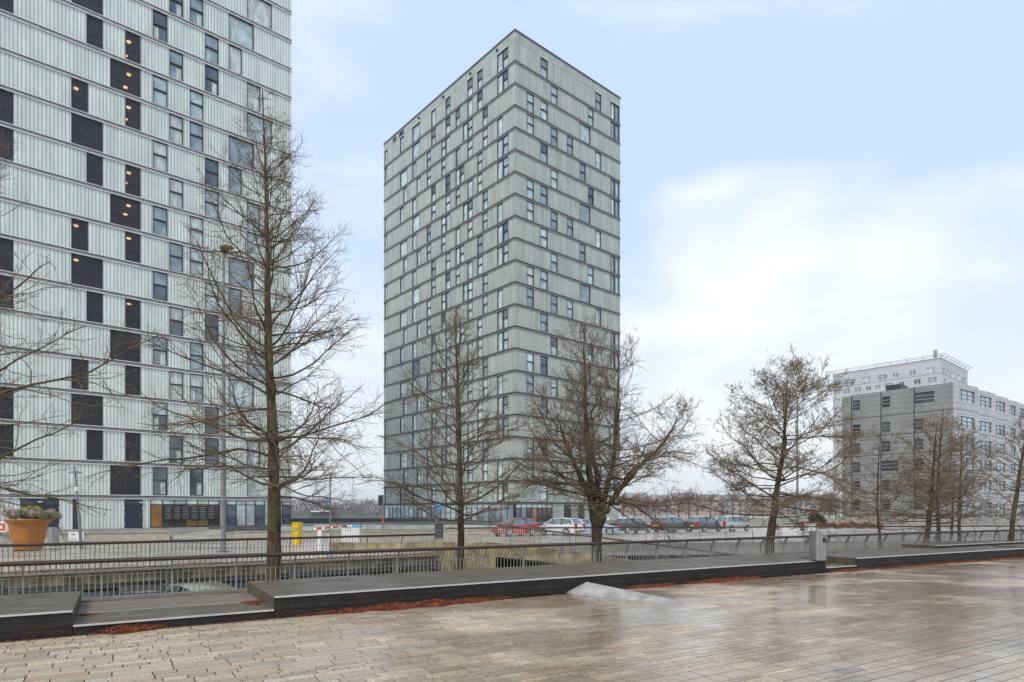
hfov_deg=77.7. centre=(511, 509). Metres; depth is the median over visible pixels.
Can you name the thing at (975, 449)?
bare tree
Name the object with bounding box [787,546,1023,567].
wooden platform
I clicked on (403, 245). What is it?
window
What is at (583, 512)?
door
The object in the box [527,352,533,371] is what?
window
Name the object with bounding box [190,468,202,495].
window
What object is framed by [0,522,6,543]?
notice board
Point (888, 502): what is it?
window
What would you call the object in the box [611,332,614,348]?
window
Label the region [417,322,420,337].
window
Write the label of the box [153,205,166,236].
window
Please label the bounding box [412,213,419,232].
window
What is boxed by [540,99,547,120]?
window
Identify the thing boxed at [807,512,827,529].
bush
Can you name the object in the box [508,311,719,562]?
bare tree
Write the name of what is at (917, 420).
window
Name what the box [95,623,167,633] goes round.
needle litter
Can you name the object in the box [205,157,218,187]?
window
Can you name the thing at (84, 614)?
needle litter
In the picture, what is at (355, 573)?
window
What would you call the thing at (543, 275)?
window
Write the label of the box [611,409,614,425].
window
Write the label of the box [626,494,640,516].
bare tree
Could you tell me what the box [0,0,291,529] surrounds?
apartment tower
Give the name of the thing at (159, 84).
window
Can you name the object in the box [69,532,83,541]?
notice board
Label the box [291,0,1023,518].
sky
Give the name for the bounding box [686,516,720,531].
parked car
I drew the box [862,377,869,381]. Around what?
window
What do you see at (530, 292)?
window
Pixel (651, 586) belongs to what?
needle litter
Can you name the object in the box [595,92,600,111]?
window
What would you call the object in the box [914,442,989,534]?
bare tree
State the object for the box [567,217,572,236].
window
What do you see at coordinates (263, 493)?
window
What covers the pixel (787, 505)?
bare tree
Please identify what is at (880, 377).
window
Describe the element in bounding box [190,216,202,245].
window
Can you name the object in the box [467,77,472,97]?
window
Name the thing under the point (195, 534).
terrace ramp
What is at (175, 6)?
window
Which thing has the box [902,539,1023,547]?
wooden platform
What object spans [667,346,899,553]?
bare tree
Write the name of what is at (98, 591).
window
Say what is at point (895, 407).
office building
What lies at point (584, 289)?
window
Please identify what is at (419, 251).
window
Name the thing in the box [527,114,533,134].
window
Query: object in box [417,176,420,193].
window
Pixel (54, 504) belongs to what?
door
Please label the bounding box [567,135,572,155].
window
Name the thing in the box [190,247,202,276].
window
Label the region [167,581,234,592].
parked car
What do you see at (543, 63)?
window
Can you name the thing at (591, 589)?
metal wedge
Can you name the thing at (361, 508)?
woods
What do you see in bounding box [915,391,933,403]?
window
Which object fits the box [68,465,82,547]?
street lamp
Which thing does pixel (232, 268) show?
window
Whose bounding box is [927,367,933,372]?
window
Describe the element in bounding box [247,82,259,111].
window
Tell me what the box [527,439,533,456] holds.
window
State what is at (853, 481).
window
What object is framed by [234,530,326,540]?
terrace wall
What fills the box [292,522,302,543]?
emergency box
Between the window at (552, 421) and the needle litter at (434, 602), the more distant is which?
the window at (552, 421)
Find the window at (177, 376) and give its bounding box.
[169,371,182,399]
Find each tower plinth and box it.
[0,524,313,532]
[437,520,615,524]
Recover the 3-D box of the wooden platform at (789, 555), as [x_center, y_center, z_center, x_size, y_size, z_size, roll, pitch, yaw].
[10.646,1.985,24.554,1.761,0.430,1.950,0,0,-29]
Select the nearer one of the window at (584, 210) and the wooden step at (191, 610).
the wooden step at (191, 610)
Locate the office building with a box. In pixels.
[842,382,1023,517]
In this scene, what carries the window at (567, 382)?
in the apartment tower at (502, 201)
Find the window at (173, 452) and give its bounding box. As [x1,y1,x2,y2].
[169,435,182,463]
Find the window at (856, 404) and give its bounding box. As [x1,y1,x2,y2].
[853,400,859,410]
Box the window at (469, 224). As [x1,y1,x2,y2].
[467,219,472,239]
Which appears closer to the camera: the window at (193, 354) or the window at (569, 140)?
the window at (193, 354)
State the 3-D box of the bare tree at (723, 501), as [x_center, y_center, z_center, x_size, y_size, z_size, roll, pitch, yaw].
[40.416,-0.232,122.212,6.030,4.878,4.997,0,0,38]
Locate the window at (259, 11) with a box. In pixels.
[247,0,271,29]
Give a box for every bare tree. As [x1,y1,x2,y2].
[0,129,163,546]
[78,79,410,579]
[351,301,551,569]
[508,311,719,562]
[620,494,631,516]
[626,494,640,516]
[637,495,652,514]
[643,499,666,517]
[659,496,674,514]
[664,494,690,517]
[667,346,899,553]
[676,489,704,517]
[686,494,709,515]
[693,490,721,515]
[706,496,736,514]
[720,490,744,515]
[728,496,750,516]
[753,497,770,517]
[767,500,787,514]
[779,496,795,513]
[789,500,805,513]
[790,495,816,514]
[801,499,826,515]
[813,421,953,547]
[817,489,841,517]
[825,496,846,517]
[829,408,1023,542]
[889,399,984,541]
[912,418,1022,541]
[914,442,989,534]
[951,412,1023,544]
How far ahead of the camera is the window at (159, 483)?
58.79 m
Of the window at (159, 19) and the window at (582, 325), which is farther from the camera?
the window at (582, 325)
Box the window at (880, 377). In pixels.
[878,374,886,379]
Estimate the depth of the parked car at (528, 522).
52.22 m
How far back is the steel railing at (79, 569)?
23.14 m
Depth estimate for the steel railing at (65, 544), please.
23.18 m
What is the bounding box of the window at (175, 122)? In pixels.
[169,113,182,144]
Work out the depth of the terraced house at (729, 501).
235.00 m
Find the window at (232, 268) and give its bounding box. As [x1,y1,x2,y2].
[229,257,253,287]
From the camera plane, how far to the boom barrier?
34.56 m
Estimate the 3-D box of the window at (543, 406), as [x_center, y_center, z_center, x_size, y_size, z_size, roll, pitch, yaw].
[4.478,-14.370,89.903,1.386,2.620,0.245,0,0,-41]
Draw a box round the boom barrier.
[314,525,351,549]
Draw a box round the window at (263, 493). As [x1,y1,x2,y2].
[247,470,267,496]
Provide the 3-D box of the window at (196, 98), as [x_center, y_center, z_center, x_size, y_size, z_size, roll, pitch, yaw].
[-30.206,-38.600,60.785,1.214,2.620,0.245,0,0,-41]
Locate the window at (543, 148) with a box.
[540,142,547,163]
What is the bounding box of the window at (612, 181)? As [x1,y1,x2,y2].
[611,179,614,196]
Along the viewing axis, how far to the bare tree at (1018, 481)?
33.05 m
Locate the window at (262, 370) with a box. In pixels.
[247,351,264,378]
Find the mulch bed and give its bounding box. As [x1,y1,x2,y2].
[0,600,492,642]
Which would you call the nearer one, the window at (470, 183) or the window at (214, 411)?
the window at (214, 411)
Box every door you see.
[20,498,58,528]
[124,499,142,527]
[564,505,570,517]
[578,505,584,518]
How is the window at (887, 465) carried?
in the office building
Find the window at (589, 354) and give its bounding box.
[588,346,593,363]
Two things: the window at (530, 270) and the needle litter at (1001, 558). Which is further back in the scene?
the window at (530, 270)
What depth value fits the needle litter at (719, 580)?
19.37 m
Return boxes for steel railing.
[0,529,1023,598]
[0,533,435,572]
[329,522,743,559]
[446,525,1023,543]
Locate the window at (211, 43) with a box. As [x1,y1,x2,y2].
[205,33,218,64]
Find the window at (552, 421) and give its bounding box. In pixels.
[551,421,557,438]
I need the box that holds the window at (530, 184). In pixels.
[527,179,533,199]
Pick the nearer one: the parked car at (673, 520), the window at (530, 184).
the parked car at (673, 520)
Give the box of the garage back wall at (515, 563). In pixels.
[432,554,747,568]
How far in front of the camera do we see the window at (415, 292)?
105.42 m
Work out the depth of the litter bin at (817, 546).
21.62 m
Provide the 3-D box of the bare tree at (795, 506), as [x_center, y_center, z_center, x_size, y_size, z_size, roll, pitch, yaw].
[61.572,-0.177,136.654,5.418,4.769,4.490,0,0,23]
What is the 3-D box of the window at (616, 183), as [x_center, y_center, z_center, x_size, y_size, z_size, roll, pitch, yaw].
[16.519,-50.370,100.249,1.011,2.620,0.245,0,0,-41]
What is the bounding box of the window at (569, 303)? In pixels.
[567,299,572,318]
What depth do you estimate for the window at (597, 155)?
97.38 m
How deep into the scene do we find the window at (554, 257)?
91.34 m
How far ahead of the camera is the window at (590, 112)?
96.36 m
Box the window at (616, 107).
[615,104,618,122]
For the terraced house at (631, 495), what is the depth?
235.00 m
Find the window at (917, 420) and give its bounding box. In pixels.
[915,418,922,429]
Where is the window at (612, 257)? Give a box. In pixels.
[611,255,614,272]
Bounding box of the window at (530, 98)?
[527,92,533,113]
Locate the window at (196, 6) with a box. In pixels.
[190,0,202,26]
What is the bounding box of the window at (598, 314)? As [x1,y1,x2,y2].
[595,308,600,326]
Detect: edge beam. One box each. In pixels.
[0,556,436,588]
[515,540,992,555]
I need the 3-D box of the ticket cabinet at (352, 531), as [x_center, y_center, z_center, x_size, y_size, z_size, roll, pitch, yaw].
[-9.462,1.540,37.500,1.110,1.320,0.660,0,0,0]
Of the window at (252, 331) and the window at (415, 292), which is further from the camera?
the window at (415, 292)
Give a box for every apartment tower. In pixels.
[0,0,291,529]
[383,29,620,521]
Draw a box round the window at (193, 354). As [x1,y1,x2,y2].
[190,342,202,370]
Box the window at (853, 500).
[853,500,859,509]
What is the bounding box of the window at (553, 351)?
[551,337,557,355]
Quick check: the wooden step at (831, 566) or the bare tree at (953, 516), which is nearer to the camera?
the wooden step at (831, 566)
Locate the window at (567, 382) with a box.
[567,382,572,399]
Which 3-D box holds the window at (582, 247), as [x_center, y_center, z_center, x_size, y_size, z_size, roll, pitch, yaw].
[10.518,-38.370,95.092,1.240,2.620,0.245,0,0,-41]
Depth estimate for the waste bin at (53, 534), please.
37.57 m
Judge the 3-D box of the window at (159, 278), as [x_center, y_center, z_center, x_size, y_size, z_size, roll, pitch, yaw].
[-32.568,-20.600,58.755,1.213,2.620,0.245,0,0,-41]
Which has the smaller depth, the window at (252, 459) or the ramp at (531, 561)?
the ramp at (531, 561)
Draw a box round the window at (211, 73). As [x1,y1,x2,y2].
[205,64,218,95]
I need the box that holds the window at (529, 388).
[527,374,533,393]
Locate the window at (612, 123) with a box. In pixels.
[611,121,614,138]
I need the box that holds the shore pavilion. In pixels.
[310,510,328,516]
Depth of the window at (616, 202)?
100.32 m
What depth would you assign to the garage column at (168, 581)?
22.76 m
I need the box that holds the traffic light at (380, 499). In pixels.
[378,495,383,529]
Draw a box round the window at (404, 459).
[400,452,406,467]
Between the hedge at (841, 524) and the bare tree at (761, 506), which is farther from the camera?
the bare tree at (761, 506)
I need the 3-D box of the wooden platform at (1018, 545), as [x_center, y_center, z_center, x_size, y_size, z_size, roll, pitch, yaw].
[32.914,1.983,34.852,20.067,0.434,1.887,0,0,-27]
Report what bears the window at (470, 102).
in the apartment tower at (502, 201)
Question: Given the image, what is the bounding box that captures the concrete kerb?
[81,546,993,602]
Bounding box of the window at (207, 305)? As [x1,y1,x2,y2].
[205,282,218,310]
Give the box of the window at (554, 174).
[551,169,557,188]
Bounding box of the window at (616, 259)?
[615,257,618,274]
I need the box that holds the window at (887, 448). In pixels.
[882,441,889,451]
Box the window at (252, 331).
[247,321,259,346]
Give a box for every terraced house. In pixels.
[621,492,648,514]
[648,495,673,514]
[670,492,698,514]
[698,494,722,514]
[720,494,747,514]
[745,493,771,513]
[770,493,795,514]
[799,494,821,514]
[819,494,832,514]
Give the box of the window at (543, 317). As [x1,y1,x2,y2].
[540,313,547,332]
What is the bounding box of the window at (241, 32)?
[229,13,253,49]
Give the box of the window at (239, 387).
[229,379,253,406]
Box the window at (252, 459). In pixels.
[247,441,259,466]
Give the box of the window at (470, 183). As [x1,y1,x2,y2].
[467,179,472,198]
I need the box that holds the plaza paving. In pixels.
[0,558,1023,681]
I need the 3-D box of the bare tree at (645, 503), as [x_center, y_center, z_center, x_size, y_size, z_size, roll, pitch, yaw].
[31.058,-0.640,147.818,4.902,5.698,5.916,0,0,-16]
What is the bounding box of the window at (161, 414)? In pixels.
[153,401,166,430]
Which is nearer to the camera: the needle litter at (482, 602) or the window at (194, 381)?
the needle litter at (482, 602)
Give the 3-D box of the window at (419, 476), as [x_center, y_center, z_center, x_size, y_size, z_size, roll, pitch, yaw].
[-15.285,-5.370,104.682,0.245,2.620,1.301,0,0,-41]
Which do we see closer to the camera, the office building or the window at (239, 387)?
the window at (239, 387)
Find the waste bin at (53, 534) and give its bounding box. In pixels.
[48,526,58,546]
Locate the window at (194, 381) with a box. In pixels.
[190,373,202,401]
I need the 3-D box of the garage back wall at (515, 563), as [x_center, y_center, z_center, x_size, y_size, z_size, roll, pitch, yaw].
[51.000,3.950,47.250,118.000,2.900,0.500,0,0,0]
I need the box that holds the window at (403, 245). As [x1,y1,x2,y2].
[400,239,406,257]
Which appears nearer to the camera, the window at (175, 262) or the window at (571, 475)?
the window at (175, 262)
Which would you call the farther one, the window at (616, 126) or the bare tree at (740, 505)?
the bare tree at (740, 505)
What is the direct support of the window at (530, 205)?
in the apartment tower at (502, 201)
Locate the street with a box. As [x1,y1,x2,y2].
[0,512,1023,571]
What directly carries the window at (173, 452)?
in the apartment tower at (115, 115)
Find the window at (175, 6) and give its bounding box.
[169,0,182,17]
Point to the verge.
(378, 530)
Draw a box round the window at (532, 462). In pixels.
[527,461,533,479]
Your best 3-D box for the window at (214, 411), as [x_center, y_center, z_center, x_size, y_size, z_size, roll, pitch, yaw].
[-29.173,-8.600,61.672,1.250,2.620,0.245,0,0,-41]
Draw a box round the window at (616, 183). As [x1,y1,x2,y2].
[615,181,618,198]
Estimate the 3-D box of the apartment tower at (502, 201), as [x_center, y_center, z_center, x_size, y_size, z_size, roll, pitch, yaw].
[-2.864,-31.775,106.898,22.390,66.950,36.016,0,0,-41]
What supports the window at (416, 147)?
in the apartment tower at (502, 201)
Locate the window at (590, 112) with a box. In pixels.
[588,107,593,126]
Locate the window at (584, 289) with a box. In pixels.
[580,283,589,303]
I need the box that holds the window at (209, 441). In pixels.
[205,438,218,464]
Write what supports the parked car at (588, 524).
on the street
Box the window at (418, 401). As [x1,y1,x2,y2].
[417,395,420,411]
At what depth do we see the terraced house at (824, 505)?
235.00 m
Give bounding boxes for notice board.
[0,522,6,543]
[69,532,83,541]
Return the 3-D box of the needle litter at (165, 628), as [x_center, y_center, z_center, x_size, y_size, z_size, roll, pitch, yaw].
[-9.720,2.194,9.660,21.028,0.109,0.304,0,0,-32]
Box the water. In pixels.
[291,517,384,517]
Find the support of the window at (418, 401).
in the apartment tower at (502, 201)
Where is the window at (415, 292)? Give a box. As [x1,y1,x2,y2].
[412,286,419,304]
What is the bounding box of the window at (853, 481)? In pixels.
[853,481,859,490]
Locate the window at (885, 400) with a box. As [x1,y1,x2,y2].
[882,396,889,406]
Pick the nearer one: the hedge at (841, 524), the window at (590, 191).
the hedge at (841, 524)
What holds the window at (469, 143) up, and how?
in the apartment tower at (502, 201)
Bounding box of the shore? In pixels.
[291,511,384,516]
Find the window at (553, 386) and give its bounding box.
[551,379,557,396]
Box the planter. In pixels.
[0,506,62,550]
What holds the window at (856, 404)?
in the office building
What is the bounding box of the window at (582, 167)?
[580,163,585,181]
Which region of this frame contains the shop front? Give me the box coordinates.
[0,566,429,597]
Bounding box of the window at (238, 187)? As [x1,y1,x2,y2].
[229,166,241,194]
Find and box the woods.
[291,495,621,517]
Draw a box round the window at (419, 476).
[417,469,420,484]
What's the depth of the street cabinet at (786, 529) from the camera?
45.10 m
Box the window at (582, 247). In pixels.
[580,243,585,261]
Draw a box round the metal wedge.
[568,582,701,605]
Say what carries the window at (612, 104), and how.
in the apartment tower at (502, 201)
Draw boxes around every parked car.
[115,583,167,595]
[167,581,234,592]
[490,518,539,536]
[538,518,585,535]
[580,518,618,534]
[608,518,653,532]
[651,517,690,532]
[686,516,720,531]
[716,516,750,531]
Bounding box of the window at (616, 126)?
[615,123,618,141]
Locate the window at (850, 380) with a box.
[845,379,852,386]
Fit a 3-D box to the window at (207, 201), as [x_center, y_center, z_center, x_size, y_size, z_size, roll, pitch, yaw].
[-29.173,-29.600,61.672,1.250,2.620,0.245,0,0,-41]
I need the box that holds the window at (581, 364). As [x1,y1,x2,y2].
[580,364,589,382]
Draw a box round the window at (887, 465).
[882,460,898,470]
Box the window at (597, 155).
[595,151,600,169]
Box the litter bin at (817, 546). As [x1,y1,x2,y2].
[809,531,827,560]
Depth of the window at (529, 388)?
88.29 m
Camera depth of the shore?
737.34 m
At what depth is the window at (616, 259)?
100.32 m
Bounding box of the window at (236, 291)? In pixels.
[229,287,241,314]
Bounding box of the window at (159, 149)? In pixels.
[153,140,166,171]
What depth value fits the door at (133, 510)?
57.31 m
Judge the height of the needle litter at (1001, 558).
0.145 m
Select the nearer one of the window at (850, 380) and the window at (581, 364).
the window at (581, 364)
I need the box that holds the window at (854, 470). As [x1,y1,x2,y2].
[853,462,859,471]
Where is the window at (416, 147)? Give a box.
[412,140,419,160]
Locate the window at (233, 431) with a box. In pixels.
[229,409,241,435]
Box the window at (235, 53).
[229,44,241,74]
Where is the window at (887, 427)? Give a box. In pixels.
[882,422,889,432]
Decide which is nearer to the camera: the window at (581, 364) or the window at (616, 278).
the window at (581, 364)
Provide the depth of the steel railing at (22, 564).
18.52 m
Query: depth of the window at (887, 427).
117.95 m
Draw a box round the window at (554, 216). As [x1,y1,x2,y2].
[551,211,557,230]
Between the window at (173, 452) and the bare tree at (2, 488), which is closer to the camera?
the bare tree at (2, 488)
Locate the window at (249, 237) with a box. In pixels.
[247,231,271,262]
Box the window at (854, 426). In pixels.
[853,424,859,434]
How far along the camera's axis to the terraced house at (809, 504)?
235.00 m
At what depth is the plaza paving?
10.58 m
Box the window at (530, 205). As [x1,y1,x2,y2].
[527,200,533,220]
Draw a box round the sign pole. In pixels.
[325,475,330,535]
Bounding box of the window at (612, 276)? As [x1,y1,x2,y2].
[611,275,614,291]
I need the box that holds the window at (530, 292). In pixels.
[527,287,533,307]
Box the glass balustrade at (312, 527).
[281,524,497,530]
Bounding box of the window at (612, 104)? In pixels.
[611,102,614,119]
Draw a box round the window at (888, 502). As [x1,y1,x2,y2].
[882,499,889,509]
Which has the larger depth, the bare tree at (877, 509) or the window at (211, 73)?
the window at (211, 73)
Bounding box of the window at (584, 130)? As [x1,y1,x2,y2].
[580,122,589,144]
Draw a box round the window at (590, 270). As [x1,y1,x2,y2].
[588,266,593,284]
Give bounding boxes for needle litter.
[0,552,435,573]
[0,562,969,653]
[3,613,329,641]
[77,612,98,615]
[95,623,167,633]
[240,599,261,604]
[302,596,511,615]
[623,583,676,588]
[682,576,762,583]
[827,568,868,572]
[869,556,1023,568]
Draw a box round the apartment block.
[829,350,971,515]
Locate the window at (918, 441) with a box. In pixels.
[915,439,922,449]
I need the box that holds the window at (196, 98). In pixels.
[190,89,202,120]
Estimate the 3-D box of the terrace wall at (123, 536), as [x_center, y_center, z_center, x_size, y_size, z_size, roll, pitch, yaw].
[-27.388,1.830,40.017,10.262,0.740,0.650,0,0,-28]
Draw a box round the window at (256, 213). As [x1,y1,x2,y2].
[247,202,259,229]
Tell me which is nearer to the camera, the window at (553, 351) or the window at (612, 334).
the window at (553, 351)
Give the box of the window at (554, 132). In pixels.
[551,127,557,147]
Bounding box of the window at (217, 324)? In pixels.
[205,314,218,341]
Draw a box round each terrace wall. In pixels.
[0,531,169,543]
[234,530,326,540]
[331,529,490,538]
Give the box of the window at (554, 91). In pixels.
[551,85,557,105]
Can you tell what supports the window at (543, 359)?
in the apartment tower at (502, 201)
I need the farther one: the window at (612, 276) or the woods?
the woods
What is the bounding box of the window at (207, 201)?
[205,189,218,218]
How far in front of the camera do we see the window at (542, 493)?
90.00 m
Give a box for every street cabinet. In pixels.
[779,525,800,539]
[804,523,815,534]
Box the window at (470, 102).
[467,97,472,117]
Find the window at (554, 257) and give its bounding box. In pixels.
[551,253,557,272]
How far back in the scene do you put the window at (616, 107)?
100.31 m
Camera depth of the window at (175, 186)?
59.66 m
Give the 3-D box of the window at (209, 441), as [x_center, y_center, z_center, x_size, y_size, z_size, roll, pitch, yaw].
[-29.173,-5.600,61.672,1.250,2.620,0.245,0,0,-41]
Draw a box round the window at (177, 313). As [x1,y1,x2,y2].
[169,306,182,335]
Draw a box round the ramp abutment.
[436,556,495,570]
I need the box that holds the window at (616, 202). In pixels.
[615,200,618,217]
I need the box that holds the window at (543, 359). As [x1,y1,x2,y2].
[540,355,547,374]
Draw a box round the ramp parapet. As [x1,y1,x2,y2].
[330,542,631,563]
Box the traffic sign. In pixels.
[435,502,442,539]
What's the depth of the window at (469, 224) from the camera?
94.13 m
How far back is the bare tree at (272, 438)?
16.73 m
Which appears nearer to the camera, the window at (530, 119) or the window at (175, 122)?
the window at (175, 122)
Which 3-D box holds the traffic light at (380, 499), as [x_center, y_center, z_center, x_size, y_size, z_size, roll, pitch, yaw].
[-10.299,0.522,49.987,0.420,3.357,0.265,0,0,0]
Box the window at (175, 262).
[169,242,182,272]
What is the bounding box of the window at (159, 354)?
[153,336,166,365]
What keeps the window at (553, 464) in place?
in the apartment tower at (502, 201)
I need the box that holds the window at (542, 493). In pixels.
[540,483,547,501]
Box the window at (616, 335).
[615,333,618,349]
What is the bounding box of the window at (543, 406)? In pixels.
[540,398,547,416]
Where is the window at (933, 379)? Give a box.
[928,377,935,382]
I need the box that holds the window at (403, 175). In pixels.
[400,168,406,187]
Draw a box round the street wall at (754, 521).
[639,517,1023,524]
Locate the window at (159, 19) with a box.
[153,9,166,42]
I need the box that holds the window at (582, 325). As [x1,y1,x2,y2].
[580,324,585,341]
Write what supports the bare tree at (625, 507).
on the street
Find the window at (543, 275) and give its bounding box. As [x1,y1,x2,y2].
[540,270,547,289]
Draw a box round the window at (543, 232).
[540,227,547,247]
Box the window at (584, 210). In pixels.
[580,203,589,223]
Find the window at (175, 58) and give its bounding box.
[169,49,182,81]
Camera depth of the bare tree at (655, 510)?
113.38 m
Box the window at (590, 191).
[588,187,593,205]
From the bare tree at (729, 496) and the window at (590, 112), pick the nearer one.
the window at (590, 112)
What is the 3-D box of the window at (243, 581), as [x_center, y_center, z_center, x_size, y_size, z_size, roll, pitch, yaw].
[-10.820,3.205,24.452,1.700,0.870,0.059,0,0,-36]
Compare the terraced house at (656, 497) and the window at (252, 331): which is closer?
the window at (252, 331)
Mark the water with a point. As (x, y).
(337, 517)
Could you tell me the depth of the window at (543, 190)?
89.97 m
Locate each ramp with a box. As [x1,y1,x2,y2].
[171,529,230,539]
[498,557,556,564]
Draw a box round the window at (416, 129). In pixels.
[412,122,419,142]
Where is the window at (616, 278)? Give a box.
[615,276,618,293]
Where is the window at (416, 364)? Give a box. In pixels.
[412,359,419,375]
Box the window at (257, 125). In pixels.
[247,112,271,145]
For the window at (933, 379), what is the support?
in the apartment block
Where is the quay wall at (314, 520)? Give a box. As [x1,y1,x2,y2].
[291,518,446,522]
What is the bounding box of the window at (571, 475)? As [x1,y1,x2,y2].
[567,464,572,481]
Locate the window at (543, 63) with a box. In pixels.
[540,57,547,78]
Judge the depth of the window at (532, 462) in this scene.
88.29 m
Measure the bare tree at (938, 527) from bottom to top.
9.063 m
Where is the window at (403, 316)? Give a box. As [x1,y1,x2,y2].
[400,310,406,327]
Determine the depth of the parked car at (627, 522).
58.64 m
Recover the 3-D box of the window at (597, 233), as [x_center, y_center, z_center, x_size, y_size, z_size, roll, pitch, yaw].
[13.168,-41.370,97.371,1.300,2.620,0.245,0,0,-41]
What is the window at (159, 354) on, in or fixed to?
in the apartment tower at (115, 115)
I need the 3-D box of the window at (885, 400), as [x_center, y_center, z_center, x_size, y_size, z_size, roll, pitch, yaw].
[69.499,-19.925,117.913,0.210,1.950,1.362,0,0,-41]
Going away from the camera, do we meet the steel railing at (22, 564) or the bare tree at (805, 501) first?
the steel railing at (22, 564)
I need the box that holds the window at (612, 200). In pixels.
[611,198,614,215]
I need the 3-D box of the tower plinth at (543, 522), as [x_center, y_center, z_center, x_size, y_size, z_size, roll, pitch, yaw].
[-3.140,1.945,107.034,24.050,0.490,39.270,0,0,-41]
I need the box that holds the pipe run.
[0,564,443,593]
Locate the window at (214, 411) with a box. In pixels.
[205,406,218,433]
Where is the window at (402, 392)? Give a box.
[400,381,406,397]
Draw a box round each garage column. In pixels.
[8,588,20,594]
[164,579,174,586]
[290,572,298,578]
[390,566,398,572]
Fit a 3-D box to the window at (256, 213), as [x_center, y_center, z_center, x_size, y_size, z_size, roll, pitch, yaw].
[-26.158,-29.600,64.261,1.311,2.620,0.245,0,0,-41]
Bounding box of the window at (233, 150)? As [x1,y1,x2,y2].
[229,135,253,168]
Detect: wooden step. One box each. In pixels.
[73,592,273,634]
[825,563,856,571]
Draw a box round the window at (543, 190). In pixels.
[540,185,547,205]
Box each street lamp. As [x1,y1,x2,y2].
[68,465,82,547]
[199,248,240,551]
[791,395,805,522]
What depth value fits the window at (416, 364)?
105.42 m
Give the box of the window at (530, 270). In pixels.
[527,266,533,285]
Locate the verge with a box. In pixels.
[230,529,434,533]
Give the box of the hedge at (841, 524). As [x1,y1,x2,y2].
[795,520,885,529]
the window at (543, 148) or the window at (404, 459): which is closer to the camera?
the window at (543, 148)
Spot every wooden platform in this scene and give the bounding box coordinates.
[0,591,80,640]
[248,554,825,616]
[753,553,808,558]
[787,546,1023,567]
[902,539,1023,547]
[993,544,1023,547]
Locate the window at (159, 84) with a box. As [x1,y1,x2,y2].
[153,75,166,106]
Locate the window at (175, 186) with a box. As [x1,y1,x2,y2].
[169,178,182,208]
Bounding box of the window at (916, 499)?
[915,499,922,509]
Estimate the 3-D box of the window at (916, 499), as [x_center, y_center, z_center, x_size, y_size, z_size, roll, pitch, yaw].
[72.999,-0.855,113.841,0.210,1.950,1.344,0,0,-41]
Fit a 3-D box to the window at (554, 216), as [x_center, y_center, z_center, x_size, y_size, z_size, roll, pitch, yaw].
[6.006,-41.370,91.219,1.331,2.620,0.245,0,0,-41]
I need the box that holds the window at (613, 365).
[611,351,614,367]
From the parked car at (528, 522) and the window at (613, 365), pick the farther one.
the window at (613, 365)
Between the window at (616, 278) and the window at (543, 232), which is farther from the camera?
the window at (616, 278)
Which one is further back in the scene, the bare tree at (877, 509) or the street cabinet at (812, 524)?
the street cabinet at (812, 524)
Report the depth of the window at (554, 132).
91.34 m
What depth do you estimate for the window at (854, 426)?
121.90 m
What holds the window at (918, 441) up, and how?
in the office building
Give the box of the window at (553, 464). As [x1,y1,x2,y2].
[551,463,557,480]
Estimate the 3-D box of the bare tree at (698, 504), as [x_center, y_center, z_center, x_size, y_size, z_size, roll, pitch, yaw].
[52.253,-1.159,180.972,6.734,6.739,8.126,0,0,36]
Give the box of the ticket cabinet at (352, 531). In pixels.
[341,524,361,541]
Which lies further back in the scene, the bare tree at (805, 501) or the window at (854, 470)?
the bare tree at (805, 501)
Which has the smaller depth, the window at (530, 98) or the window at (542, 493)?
the window at (530, 98)
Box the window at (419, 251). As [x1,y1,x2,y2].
[417,249,420,265]
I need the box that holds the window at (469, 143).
[467,138,472,158]
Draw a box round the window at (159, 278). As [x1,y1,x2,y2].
[153,271,166,300]
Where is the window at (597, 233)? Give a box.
[595,229,600,247]
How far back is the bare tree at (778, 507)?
124.16 m
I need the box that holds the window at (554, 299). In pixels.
[551,295,557,313]
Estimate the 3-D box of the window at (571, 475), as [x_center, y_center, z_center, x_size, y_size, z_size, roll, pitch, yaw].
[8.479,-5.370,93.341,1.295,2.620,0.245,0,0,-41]
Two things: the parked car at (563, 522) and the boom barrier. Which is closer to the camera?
the boom barrier
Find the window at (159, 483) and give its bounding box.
[153,467,166,494]
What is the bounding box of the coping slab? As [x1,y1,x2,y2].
[0,554,438,576]
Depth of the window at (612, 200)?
99.67 m
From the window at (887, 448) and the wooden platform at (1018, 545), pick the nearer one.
the wooden platform at (1018, 545)
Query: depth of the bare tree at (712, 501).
165.13 m
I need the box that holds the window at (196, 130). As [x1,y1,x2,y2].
[190,121,202,151]
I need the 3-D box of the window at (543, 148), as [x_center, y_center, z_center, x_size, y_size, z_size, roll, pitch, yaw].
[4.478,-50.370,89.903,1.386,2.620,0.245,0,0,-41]
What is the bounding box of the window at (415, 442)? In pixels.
[412,433,419,448]

